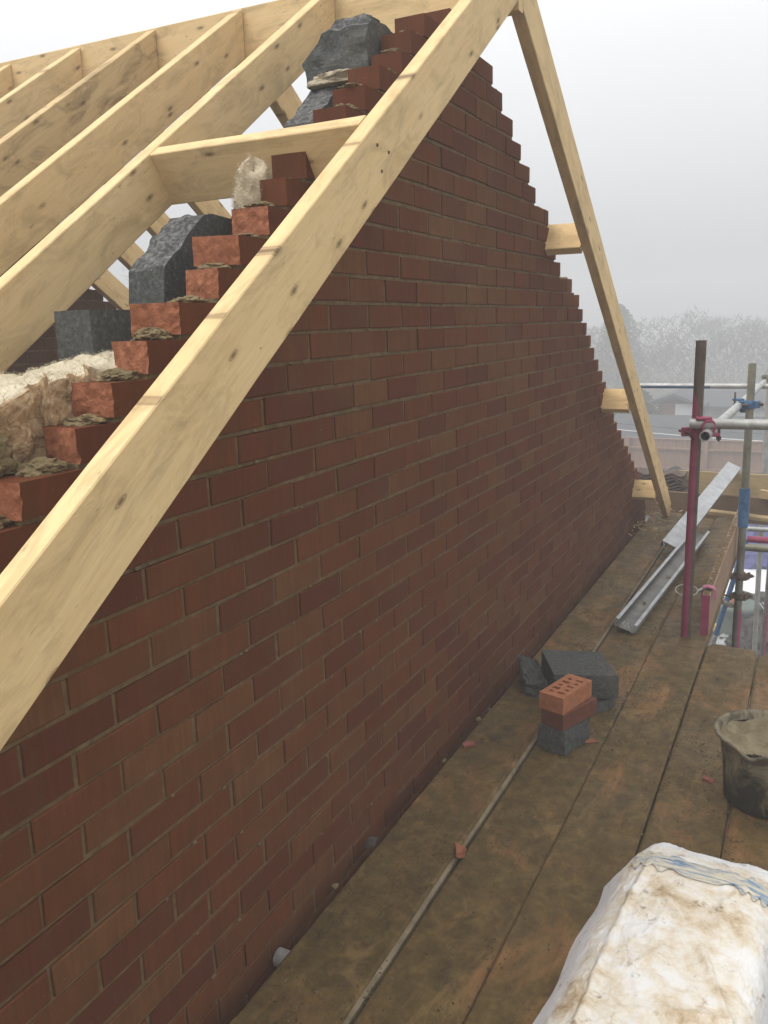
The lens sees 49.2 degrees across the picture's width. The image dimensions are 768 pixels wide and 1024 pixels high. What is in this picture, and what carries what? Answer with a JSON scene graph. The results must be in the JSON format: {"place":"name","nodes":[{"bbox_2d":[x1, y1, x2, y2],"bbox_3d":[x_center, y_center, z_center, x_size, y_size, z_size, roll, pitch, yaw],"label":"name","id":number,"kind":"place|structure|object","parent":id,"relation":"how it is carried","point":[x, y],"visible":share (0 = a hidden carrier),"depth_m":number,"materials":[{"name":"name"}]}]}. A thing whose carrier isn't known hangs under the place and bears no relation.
{"place":"outdoors","nodes":[
{"label":"outdoors","id":0,"kind":"place"},
{"bbox_2d":[285,85,339,127],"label":"concrete block","id":1,"kind":"structure","parent":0,"point":[321,98],"depth_m":2.58,"materials":[{"name":"concrete"}]},
{"bbox_2d":[307,68,349,89],"bbox_3d":[-0.145,-1.351,2.612,0.241,0.045,0.109,5,14,26],"label":"mortar lump","id":2,"kind":"object","parent":1,"relation":"on","point":[337,77],"visible":0.54,"depth_m":2.59,"materials":[{"name":"concrete"}]},
{"bbox_2d":[302,13,391,89],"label":"concrete block","id":3,"kind":"structure","parent":2,"relation":"on","point":[354,42],"depth_m":2.62,"materials":[{"name":"concrete"}]},
{"bbox_2d":[0,0,767,341],"label":"sky","id":4,"kind":"structure","parent":0,"point":[666,101],"materials":[{"name":"white"}]},
{"bbox_2d":[591,340,767,705],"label":"ground","id":5,"kind":"structure","parent":0,"point":[661,391],"depth_m":72.52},
{"bbox_2d":[0,241,116,375],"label":"gable wall","id":6,"kind":"structure","parent":5,"relation":"on","point":[42,350],"depth_m":5.15,"materials":[{"name":"red brick"}]},
{"bbox_2d":[0,8,645,1023],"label":"brick gable wall","id":7,"kind":"structure","parent":5,"relation":"on","point":[386,542],"depth_m":2.29,"materials":[{"name":"red brick"}]},
{"bbox_2d":[230,154,272,208],"bbox_3d":[-0.331,-0.816,2.120,0.117,0.174,0.142,5,14,26],"label":"insulation tuft","id":8,"kind":"object","parent":7,"relation":"on","point":[250,174],"visible":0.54,"depth_m":2.08,"materials":[{"name":"fabric"}]},
{"bbox_2d":[0,0,522,88],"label":"ridge board","id":9,"kind":"object","parent":7,"relation":"on","point":[263,23],"visible":0.37,"depth_m":3.29,"materials":[{"name":"wood"}]},
{"bbox_2d":[0,0,517,750],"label":"barge rafter","id":10,"kind":"object","parent":9,"relation":"attached to","point":[64,570],"visible":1,"depth_m":1.49,"materials":[{"name":"wood"}]},
{"bbox_2d":[150,115,365,204],"bbox_3d":[-0.325,-0.918,2.215,0.658,0.148,0.052,5,49,26],"label":"noggin","id":11,"kind":"object","parent":10,"relation":"attached to","point":[199,171],"visible":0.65,"depth_m":2.21,"materials":[{"name":"wood"}]},
{"bbox_2d":[512,0,670,516],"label":"barge rafter","id":12,"kind":"object","parent":9,"relation":"attached to","point":[533,39],"visible":0.99,"depth_m":3.74,"materials":[{"name":"wood"}]},
{"bbox_2d":[545,223,582,254],"bbox_3d":[0.643,-1.313,4.090,0.658,0.148,0.051,5,-20,26],"label":"noggin","id":13,"kind":"object","parent":7,"relation":"attached to","point":[562,239],"visible":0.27,"depth_m":3.96,"materials":[{"name":"wood"}]},
{"bbox_2d":[600,389,629,412],"bbox_3d":[1.246,-0.719,5.393,0.658,0.148,0.050,5,-20,26],"label":"noggin","id":14,"kind":"object","parent":7,"relation":"attached to","point":[614,400],"visible":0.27,"depth_m":5.26,"materials":[{"name":"wood"}]},
{"bbox_2d":[632,480,655,499],"bbox_3d":[1.784,-0.188,6.556,0.658,0.148,0.052,5,-20,26],"label":"noggin","id":15,"kind":"object","parent":7,"relation":"attached to","point":[643,489],"visible":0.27,"depth_m":6.43,"materials":[{"name":"wood"}]},
{"bbox_2d":[592,304,651,390],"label":"evergreen tree","id":16,"kind":"object","parent":5,"relation":"on","point":[626,317],"visible":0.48,"depth_m":49.34,"materials":[{"name":"grey plant"}]},
{"bbox_2d":[620,387,652,400],"bbox_3d":[9.373,-3.630,31.692,2.923,2.384,3.096,5,14,26],"label":"evergreen tree","id":17,"kind":"object","parent":5,"relation":"on","point":[646,396],"visible":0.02,"depth_m":31.10,"materials":[{"name":"grey plant"}]},
{"bbox_2d":[614,400,665,417],"bbox_3d":[8.813,-3.008,29.629,3.044,2.097,3.178,5,14,26],"label":"evergreen tree","id":18,"kind":"object","parent":5,"relation":"on","point":[651,409],"visible":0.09,"depth_m":29.32,"materials":[{"name":"grey plant"}]},
{"bbox_2d":[625,436,703,470],"bbox_3d":[6.933,-0.909,20.870,1.866,1.900,0.105,5,14,26],"label":"fence panel","id":19,"kind":"object","parent":5,"relation":"on","point":[677,450],"visible":0.32,"depth_m":20.72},
{"bbox_2d":[647,466,682,515],"bbox_3d":[6.924,-0.436,20.033,1.360,1.342,1.400,-6,13,-20],"label":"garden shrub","id":20,"kind":"object","parent":5,"relation":"on","point":[675,467],"visible":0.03,"depth_m":19.92,"materials":[{"name":"plant"}]},
{"bbox_2d":[586,304,767,393],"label":"wood","id":21,"kind":"object","parent":5,"relation":"on","point":[753,338],"visible":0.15,"depth_m":55.86,"materials":[{"name":"grey plant"}]},
{"bbox_2d":[649,388,709,415],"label":"brick house","id":22,"kind":"structure","parent":5,"relation":"on","point":[678,401],"depth_m":30.00,"materials":[{"name":"brick"}]},
{"bbox_2d":[675,404,692,414],"bbox_3d":[10.675,-3.595,29.788,0.650,0.460,0.057,5,14,26],"label":"window","id":23,"kind":"structure","parent":22,"relation":"in","point":[680,409],"depth_m":29.77,"materials":[{"name":"white glass"}]},
{"bbox_2d":[618,429,758,440],"bbox_3d":[7.738,-2.214,21.718,12.505,0.690,0.023,5,14,28],"label":"overhead cable","id":24,"kind":"object","parent":5,"relation":"on","point":[688,436],"visible":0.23,"depth_m":21.82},
{"bbox_2d":[614,414,767,470],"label":"slate roof house","id":25,"kind":"structure","parent":5,"relation":"on","point":[669,422],"depth_m":24.71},
{"bbox_2d":[682,308,733,361],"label":"bare tree","id":26,"kind":"object","parent":5,"relation":"on","point":[710,327],"visible":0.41,"depth_m":65.21,"materials":[{"name":"grey plant"}]},
{"bbox_2d":[710,539,747,644],"bbox_3d":[3.353,0.843,8.192,0.049,1.214,0.049,12,13,1],"label":"ledger tube","id":27,"kind":"object","parent":5,"relation":"on","point":[721,616],"visible":0.48,"depth_m":8.21,"materials":[{"name":"blue paint"}]},
{"bbox_2d":[722,600,733,607],"bbox_3d":[3.345,0.893,8.196,0.116,0.052,0.155,11,9,-15],"label":"scaffold coupler","id":28,"kind":"object","parent":27,"relation":"attached to","point":[728,604],"visible":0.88,"depth_m":8.16,"materials":[{"name":"metal"}]},
{"bbox_2d":[703,389,765,416],"bbox_3d":[15.000,-3.515,31.055,6.050,2.100,4.600,5,14,26],"label":"pale bungalow","id":29,"kind":"object","parent":5,"relation":"on","point":[721,402],"visible":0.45,"depth_m":30.44,"materials":[{"name":"stone"}]},
{"bbox_2d":[736,410,764,416],"bbox_3d":[14.368,-3.292,29.097,4.000,0.550,0.057,5,14,26],"label":"window","id":30,"kind":"structure","parent":29,"relation":"in","point":[757,413],"depth_m":29.64,"materials":[{"name":"white glass"}]},
{"bbox_2d":[703,440,767,474],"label":"fence panel","id":31,"kind":"object","parent":5,"relation":"on","point":[723,449],"visible":0.31,"depth_m":20.08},
{"bbox_2d":[713,597,760,635],"bbox_3d":[5.129,1.663,12.248,0.650,0.720,0.650,5,14,26],"label":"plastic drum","id":32,"kind":"object","parent":5,"relation":"on","point":[747,611],"visible":0.23,"depth_m":12.00,"materials":[{"name":"plastic"}]},
{"bbox_2d":[721,363,756,858],"bbox_3d":[2.409,1.246,5.801,0.068,4.485,0.068,4,14,27],"label":"scaffold standard","id":33,"kind":"object","parent":5,"relation":"on","point":[743,506],"visible":0.4,"depth_m":5.49,"materials":[{"name":"blue paint"}]},
{"bbox_2d":[724,591,752,600],"bbox_3d":[2.387,0.565,5.653,0.164,0.052,0.099,-5,13,-13],"label":"scaffold coupler","id":34,"kind":"object","parent":33,"relation":"attached to","point":[743,596],"visible":1,"depth_m":5.63,"materials":[{"name":"metal"}]},
{"bbox_2d":[730,572,753,580],"bbox_3d":[2.381,0.428,5.623,0.164,0.052,0.099,-5,13,-13],"label":"scaffold coupler","id":35,"kind":"object","parent":33,"relation":"attached to","point":[744,576],"visible":0.98,"depth_m":5.59,"materials":[{"name":"metal"}]},
{"bbox_2d":[733,400,763,408],"bbox_3d":[2.333,-0.689,5.373,0.164,0.052,0.099,-3,13,-4],"label":"scaffold coupler","id":36,"kind":"object","parent":33,"relation":"attached to","point":[745,404],"visible":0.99,"depth_m":5.34,"materials":[{"name":"blue paint"}]},
{"bbox_2d":[745,543,767,552],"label":"ledger tube","id":37,"kind":"object","parent":33,"relation":"attached to","point":[756,547],"visible":1,"depth_m":5.44,"materials":[{"name":"metal"}]},
{"bbox_2d":[747,536,767,543],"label":"ledger tube","id":38,"kind":"object","parent":33,"relation":"attached to","point":[754,539],"visible":1,"depth_m":5.78,"materials":[{"name":"paint"}]},
{"bbox_2d":[719,613,767,662],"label":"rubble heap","id":39,"kind":"object","parent":5,"relation":"on","point":[746,633],"visible":0.2,"depth_m":11.65,"materials":[{"name":"concrete"}]},
{"bbox_2d":[716,633,728,645],"bbox_3d":[4.837,1.856,11.920,0.332,0.200,0.734,5,14,26],"label":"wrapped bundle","id":40,"kind":"object","parent":39,"relation":"on","point":[720,641],"visible":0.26,"depth_m":11.85,"materials":[{"name":"plastic"}]},
{"bbox_2d":[724,568,766,596],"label":"white panel","id":41,"kind":"object","parent":5,"relation":"on","point":[749,585],"depth_m":13.98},
{"bbox_2d":[734,524,767,569],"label":"tarpaulin heap","id":42,"kind":"object","parent":5,"relation":"on","point":[750,561],"visible":0.03,"depth_m":14.61,"materials":[{"name":"plastic"}]},
{"bbox_2d":[735,316,767,362],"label":"bare tree","id":43,"kind":"object","parent":5,"relation":"on","point":[756,322],"visible":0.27,"depth_m":70.61,"materials":[{"name":"grey plant"}]},
{"bbox_2d":[743,591,764,613],"bbox_3d":[6.278,1.551,12.681,2.111,0.849,2.108,-7,14,-22],"label":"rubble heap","id":44,"kind":"object","parent":5,"relation":"on","point":[762,595],"visible":0.06,"depth_m":12.86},
{"bbox_2d":[749,369,767,701],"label":"scaffold standard","id":45,"kind":"object","parent":5,"relation":"on","point":[759,557],"visible":0.4,"depth_m":8.37,"materials":[{"name":"metal"}]},
{"bbox_2d":[699,379,766,441],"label":"guard rail","id":46,"kind":"object","parent":45,"relation":"attached to","point":[732,411],"visible":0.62,"depth_m":4.80,"materials":[{"name":"metal"}]},
{"bbox_2d":[640,383,767,388],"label":"guard rail","id":47,"kind":"object","parent":46,"relation":"attached to","point":[706,385],"visible":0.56,"depth_m":7.78,"materials":[{"name":"silver metal"}]},
{"bbox_2d":[696,408,720,440],"bbox_3d":[1.518,-0.409,3.924,0.116,0.155,0.052,3,13,19],"label":"scaffold coupler","id":48,"kind":"object","parent":46,"relation":"attached to","point":[709,419],"visible":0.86,"depth_m":3.91,"materials":[{"name":"paint"}]},
{"bbox_2d":[689,418,767,429],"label":"guard rail","id":49,"kind":"object","parent":46,"relation":"attached to","point":[747,424],"visible":1,"depth_m":3.86,"materials":[{"name":"metal"}]},
{"bbox_2d":[732,392,745,412],"bbox_3d":[2.335,-0.705,5.479,0.116,0.155,0.052,2,13,17],"label":"scaffold coupler","id":50,"kind":"object","parent":46,"relation":"attached to","point":[741,410],"visible":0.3,"depth_m":5.47,"materials":[{"name":"blue paint"}]},
{"bbox_2d":[747,526,767,531],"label":"ledger tube","id":51,"kind":"object","parent":45,"relation":"attached to","point":[758,529],"visible":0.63,"depth_m":8.22,"materials":[{"name":"metal"}]},
{"bbox_2d":[760,560,767,656],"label":"scaffold standard","id":52,"kind":"object","parent":5,"relation":"on","point":[764,632],"visible":0.31,"depth_m":8.66,"materials":[{"name":"metal"}]},
{"bbox_2d":[617,423,759,433],"bbox_3d":[7.892,-2.404,21.995,12.503,0.642,0.016,5,14,27],"label":"overhead cable","id":53,"kind":"object","parent":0,"point":[678,428],"visible":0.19,"depth_m":22.14,"materials":[{"name":"rubber"}]},
{"bbox_2d":[645,491,767,524],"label":"eaves beam","id":54,"kind":"structure","parent":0,"point":[679,501],"depth_m":7.06,"materials":[{"name":"wood"}]},
{"bbox_2d":[759,489,767,499],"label":"loose joist","id":55,"kind":"object","parent":54,"relation":"on","point":[763,493],"visible":1,"depth_m":6.82,"materials":[{"name":"wood"}]},
{"bbox_3d":[0.663,0.955,3.460,0.048,0.048,7.700,5,14,26],"label":"scaffold ledger","id":56,"kind":"object","parent":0,"visible":0},
{"bbox_2d":[273,947,290,966],"bbox_3d":[0.425,1.256,1.905,1.594,0.049,0.048,5,14,26],"label":"scaffold transom","id":57,"kind":"object","parent":56,"relation":"on","point":[280,954],"visible":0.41,"depth_m":2.24,"materials":[{"name":"metal"}]},
{"bbox_2d":[353,518,714,1023],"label":"scaffold board","id":58,"kind":"object","parent":57,"relation":"on","point":[429,978],"visible":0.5,"depth_m":2.44,"materials":[{"name":"wood"}]},
{"bbox_2d":[455,842,466,857],"bbox_3d":[0.233,1.029,2.554,0.037,0.022,0.054,0,13,7],"label":"brick chip","id":59,"kind":"object","parent":58,"relation":"on","point":[460,851],"visible":1,"depth_m":2.55,"materials":[{"name":"brick"}]},
{"bbox_2d":[251,522,766,1023],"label":"mud crumbs","id":60,"kind":"object","parent":58,"relation":"on","point":[519,814],"visible":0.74,"depth_m":2.78,"materials":[{"name":"soil"}]},
{"bbox_2d":[537,718,589,755],"bbox_3d":[0.685,0.840,3.202,0.124,0.103,0.178,10,17,43],"label":"concrete block","id":61,"kind":"object","parent":58,"relation":"on","point":[564,743],"depth_m":3.15,"materials":[{"name":"concrete"}]},
{"bbox_2d":[542,696,596,731],"bbox_3d":[0.707,0.756,3.199,0.213,0.065,0.101,-13,16,-40],"label":"loose brick","id":62,"kind":"object","parent":61,"relation":"on","point":[583,710],"visible":0.72,"depth_m":3.15,"materials":[{"name":"brick"}]},
{"bbox_2d":[539,674,591,714],"bbox_3d":[0.692,0.692,3.193,0.101,0.065,0.213,10,17,42],"label":"loose brick","id":63,"kind":"object","parent":62,"relation":"on","point":[565,694],"visible":1,"depth_m":3.15,"materials":[{"name":"brick"}]},
{"bbox_2d":[584,739,597,743],"bbox_3d":[0.792,0.879,3.218,0.056,0.008,0.030,-1,13,2],"label":"brick chip","id":64,"kind":"object","parent":58,"relation":"on","point":[590,741],"visible":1,"depth_m":3.21,"materials":[{"name":"brick"}]},
{"bbox_2d":[594,698,615,714],"bbox_3d":[0.835,0.800,3.490,0.227,0.050,0.146,-12,16,-38],"label":"concrete block","id":65,"kind":"object","parent":58,"relation":"on","point":[604,704],"depth_m":3.48,"materials":[{"name":"concrete"}]},
{"bbox_2d":[541,650,618,697],"bbox_3d":[0.832,0.688,3.596,0.259,0.110,0.319,-2,13,0],"label":"concrete block","id":66,"kind":"object","parent":65,"relation":"on","point":[597,669],"depth_m":3.53,"materials":[{"name":"concrete"}]},
{"bbox_2d":[614,531,709,633],"bbox_3d":[1.748,0.366,5.147,0.115,0.046,2.052,22,23,25],"label":"aluminium channel","id":67,"kind":"object","parent":58,"relation":"on","point":[634,613],"visible":0.97,"depth_m":4.84,"materials":[{"name":"metal"}]},
{"bbox_2d":[660,462,740,551],"bbox_3d":[2.461,-0.074,6.433,0.118,0.050,2.216,31,31,21],"label":"aluminium channel","id":68,"kind":"object","parent":67,"relation":"on","point":[712,492],"visible":0.89,"depth_m":6.41,"materials":[{"name":"metal"}]},
{"bbox_2d":[680,470,767,496],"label":"pale board","id":69,"kind":"object","parent":68,"relation":"attached to","point":[758,483],"visible":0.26,"depth_m":7.33,"materials":[{"name":"wood"}]},
{"bbox_2d":[463,517,736,1023],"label":"scaffold board","id":70,"kind":"object","parent":57,"relation":"on","point":[571,870],"visible":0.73,"depth_m":2.70,"materials":[{"name":"wood"}]},
{"bbox_2d":[681,340,706,637],"bbox_3d":[1.506,-0.085,4.088,0.049,1.473,0.049,5,15,26],"label":"scaffold standard","id":71,"kind":"object","parent":70,"relation":"on","point":[695,456],"visible":0.96,"depth_m":4.07,"materials":[{"name":"metal"}]},
{"bbox_2d":[678,427,706,438],"bbox_3d":[1.493,-0.382,4.013,0.164,0.052,0.099,3,13,21],"label":"scaffold coupler","id":72,"kind":"object","parent":71,"relation":"attached to","point":[690,433],"visible":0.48,"depth_m":4.00,"materials":[{"name":"paint"}]},
{"bbox_2d":[700,490,750,635],"bbox_3d":[2.276,0.220,5.504,0.040,0.224,2.893,5,14,26],"label":"toe board","id":73,"kind":"object","parent":70,"relation":"on","point":[719,575],"visible":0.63,"depth_m":4.71,"materials":[{"name":"paint"}]},
{"bbox_2d":[675,584,716,599],"bbox_3d":[1.603,0.414,4.307,0.212,0.073,0.077,-1,13,3],"label":"toe board clip","id":74,"kind":"object","parent":73,"relation":"attached to","point":[707,586],"visible":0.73,"depth_m":4.29,"materials":[{"name":"pink metal"}]},
{"bbox_2d":[707,509,767,521],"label":"ledger board","id":75,"kind":"object","parent":73,"relation":"attached to","point":[755,517],"visible":0.6,"depth_m":6.78,"materials":[{"name":"wood"}]},
{"bbox_2d":[637,644,756,858],"bbox_3d":[0.570,1.196,1.922,0.229,0.048,5.045,5,14,26],"label":"scaffold board","id":76,"kind":"object","parent":57,"relation":"on","point":[700,831],"visible":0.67,"depth_m":3.03,"materials":[{"name":"wood"}]},
{"bbox_2d":[702,775,714,784],"bbox_3d":[1.132,0.934,2.924,0.021,0.008,0.050,-10,15,-32],"label":"brick chip","id":77,"kind":"object","parent":76,"relation":"on","point":[708,780],"visible":1,"depth_m":2.92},
{"bbox_2d":[722,655,767,870],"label":"scaffold board","id":78,"kind":"object","parent":57,"relation":"on","point":[742,851],"visible":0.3,"depth_m":2.64,"materials":[{"name":"wood"}]},
{"bbox_2d":[533,842,767,1023],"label":"plastic wrapped bag","id":79,"kind":"object","parent":78,"relation":"on","point":[669,933],"visible":1,"depth_m":2.00,"materials":[{"name":"plastic"}]},
{"bbox_2d":[714,709,767,818],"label":"mortar bucket","id":80,"kind":"object","parent":78,"relation":"on","point":[742,734],"visible":1,"depth_m":2.73,"materials":[{"name":"black plastic"}]},
{"label":"scaffold transom","id":81,"kind":"object","parent":56,"relation":"on","visible":0},
{"bbox_2d":[229,512,682,1023],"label":"scaffold board","id":82,"kind":"object","parent":81,"relation":"on","point":[364,915],"visible":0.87,"depth_m":2.57,"materials":[{"name":"wood"}]},
{"bbox_2d":[364,837,377,847],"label":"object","id":83,"kind":"object","parent":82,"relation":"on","point":[371,841],"depth_m":2.63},
{"bbox_2d":[463,741,475,747],"bbox_3d":[0.325,0.883,3.196,0.056,0.010,0.032,-5,13,-12],"label":"brick chip","id":84,"kind":"object","parent":82,"relation":"on","point":[468,744],"visible":1,"depth_m":3.19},
{"bbox_2d":[342,543,667,1023],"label":"edge strip","id":85,"kind":"object","parent":82,"relation":"on","point":[395,950],"visible":0.52,"depth_m":2.47,"materials":[{"name":"metal"}]},
{"bbox_2d":[517,654,548,697],"bbox_3d":[0.651,0.731,3.697,0.113,0.133,0.288,-3,13,-4],"label":"concrete block","id":86,"kind":"object","parent":82,"relation":"on","point":[534,680],"depth_m":3.64,"materials":[{"name":"concrete"}]},
{"bbox_2d":[628,506,682,541],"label":"wood shavings","id":87,"kind":"object","parent":82,"relation":"on","point":[650,513],"visible":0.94,"depth_m":6.53},
{"bbox_3d":[0.142,1.594,3.767,0.100,4.820,8.100,5,14,26],"label":"block inner wall","id":88,"kind":"object","parent":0,"visible":0},
{"bbox_2d":[0,340,131,463],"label":"insulation batt","id":89,"kind":"object","parent":88,"relation":"on","point":[33,401],"visible":0.34,"depth_m":1.58,"materials":[{"name":"fabric"}]},
{"bbox_2d":[54,310,132,361],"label":"concrete block","id":90,"kind":"structure","parent":88,"relation":"on","point":[91,332],"depth_m":1.83,"materials":[{"name":"concrete"}]},
{"bbox_3d":[-0.530,-0.496,2.022,0.155,0.014,0.170,5,14,26],"label":"mortar lump","id":91,"kind":"object","parent":90,"relation":"on","visible":0},
{"bbox_2d":[129,214,232,305],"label":"concrete block","id":92,"kind":"structure","parent":91,"relation":"on","point":[160,267],"depth_m":2.01,"materials":[{"name":"concrete"}]},
{"bbox_3d":[-2.839,3.203,0.906,2.953,3.004,0.104,5,14,26],"label":"near eaves wall","id":93,"kind":"object","parent":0,"visible":0},
{"bbox_2d":[0,64,13,98],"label":"rafter","id":94,"kind":"object","parent":93,"relation":"on","point":[6,84],"visible":0.5,"depth_m":3.81,"materials":[{"name":"wood"}]},
{"bbox_2d":[0,48,82,138],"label":"rafter","id":95,"kind":"object","parent":93,"relation":"on","point":[27,99],"visible":0.56,"depth_m":3.47,"materials":[{"name":"wood"}]},
{"bbox_2d":[0,30,158,196],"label":"rafter","id":96,"kind":"object","parent":93,"relation":"on","point":[29,145],"visible":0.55,"depth_m":3.11,"materials":[{"name":"wood"}]},
{"bbox_2d":[0,9,244,275],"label":"rafter","id":97,"kind":"object","parent":93,"relation":"on","point":[45,198],"visible":1,"depth_m":2.71,"materials":[{"name":"wood"}]},
{"bbox_2d":[0,0,334,374],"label":"rafter","id":98,"kind":"object","parent":93,"relation":"on","point":[70,260],"visible":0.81,"depth_m":2.24,"materials":[{"name":"wood"}]},
{"bbox_3d":[0.953,1.490,8.110,2.953,3.004,0.104,5,14,26],"label":"far eaves wall","id":99,"kind":"object","parent":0,"visible":0},
{"bbox_2d":[41,227,129,309],"bbox_3d":[-1.363,-1.047,6.360,0.051,0.148,5.190,5,-20,26],"label":"rafter","id":100,"kind":"object","parent":99,"relation":"on","point":[111,288],"visible":0.06,"depth_m":5.45,"materials":[{"name":"wood"}]},
{"bbox_2d":[71,197,144,269],"bbox_3d":[-0.987,-1.016,6.172,0.051,0.148,5.190,5,-20,26],"label":"rafter","id":101,"kind":"object","parent":99,"relation":"on","point":[130,255],"visible":0.01,"depth_m":5.00,"materials":[{"name":"wood"}]},
{"bbox_2d":[104,167,169,236],"bbox_3d":[-0.637,-0.988,5.997,0.053,0.148,5.190,5,-20,26],"label":"rafter","id":102,"kind":"object","parent":99,"relation":"on","point":[157,225],"visible":0.02,"depth_m":4.63,"materials":[{"name":"wood"}]},
{"bbox_2d":[143,131,231,218],"bbox_3d":[-0.275,-0.959,5.817,0.051,0.148,5.190,5,-20,26],"label":"rafter","id":103,"kind":"object","parent":99,"relation":"on","point":[216,207],"visible":0.03,"depth_m":4.39,"materials":[{"name":"wood"}]},
{"bbox_2d":[270,85,301,127],"bbox_3d":[0.438,-0.902,5.461,0.053,0.148,5.190,5,-20,26],"label":"rafter","id":104,"kind":"object","parent":99,"relation":"on","point":[285,105],"visible":0.02,"depth_m":3.58,"materials":[{"name":"wood"}]},
{"bbox_3d":[2.465,-0.200,7.501,0.440,0.040,0.220,5,14,26],"label":"roof tile","id":105,"kind":"object","parent":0,"visible":0},
{"bbox_2d":[668,487,681,490],"bbox_3d":[2.442,-0.227,7.506,0.440,0.040,0.220,5,14,26],"label":"roof tile","id":106,"kind":"object","parent":105,"relation":"on","point":[676,488],"visible":0.12,"depth_m":7.34,"materials":[{"name":"brown concrete"}]},
{"bbox_2d":[667,484,683,488],"bbox_3d":[2.452,-0.252,7.495,0.440,0.040,0.220,5,14,26],"label":"roof tile","id":107,"kind":"object","parent":106,"relation":"on","point":[674,486],"visible":0.14,"depth_m":7.34,"materials":[{"name":"brown concrete"}]},
{"bbox_2d":[640,479,687,485],"bbox_3d":[2.462,-0.276,7.484,0.440,0.040,0.220,5,14,26],"label":"roof tile","id":108,"kind":"object","parent":107,"relation":"on","point":[673,482],"visible":0.2,"depth_m":7.36,"materials":[{"name":"brown concrete"}]},
{"bbox_2d":[640,477,683,483],"bbox_3d":[2.440,-0.303,7.489,0.440,0.040,0.220,5,14,26],"label":"roof tile","id":109,"kind":"object","parent":108,"relation":"on","point":[668,479],"visible":0.19,"depth_m":7.35,"materials":[{"name":"brown concrete"}]},
{"bbox_2d":[637,473,686,480],"bbox_3d":[2.450,-0.328,7.478,0.440,0.040,0.220,5,14,26],"label":"roof tile","id":110,"kind":"object","parent":109,"relation":"on","point":[667,477],"visible":0.29,"depth_m":7.36,"materials":[{"name":"brown concrete"}]},
{"bbox_2d":[637,467,687,477],"bbox_3d":[2.460,-0.352,7.467,0.440,0.040,0.220,5,14,26],"label":"roof tile","id":111,"kind":"object","parent":110,"relation":"on","point":[675,472],"visible":0.71,"depth_m":7.43,"materials":[{"name":"brown concrete"}]}
]}

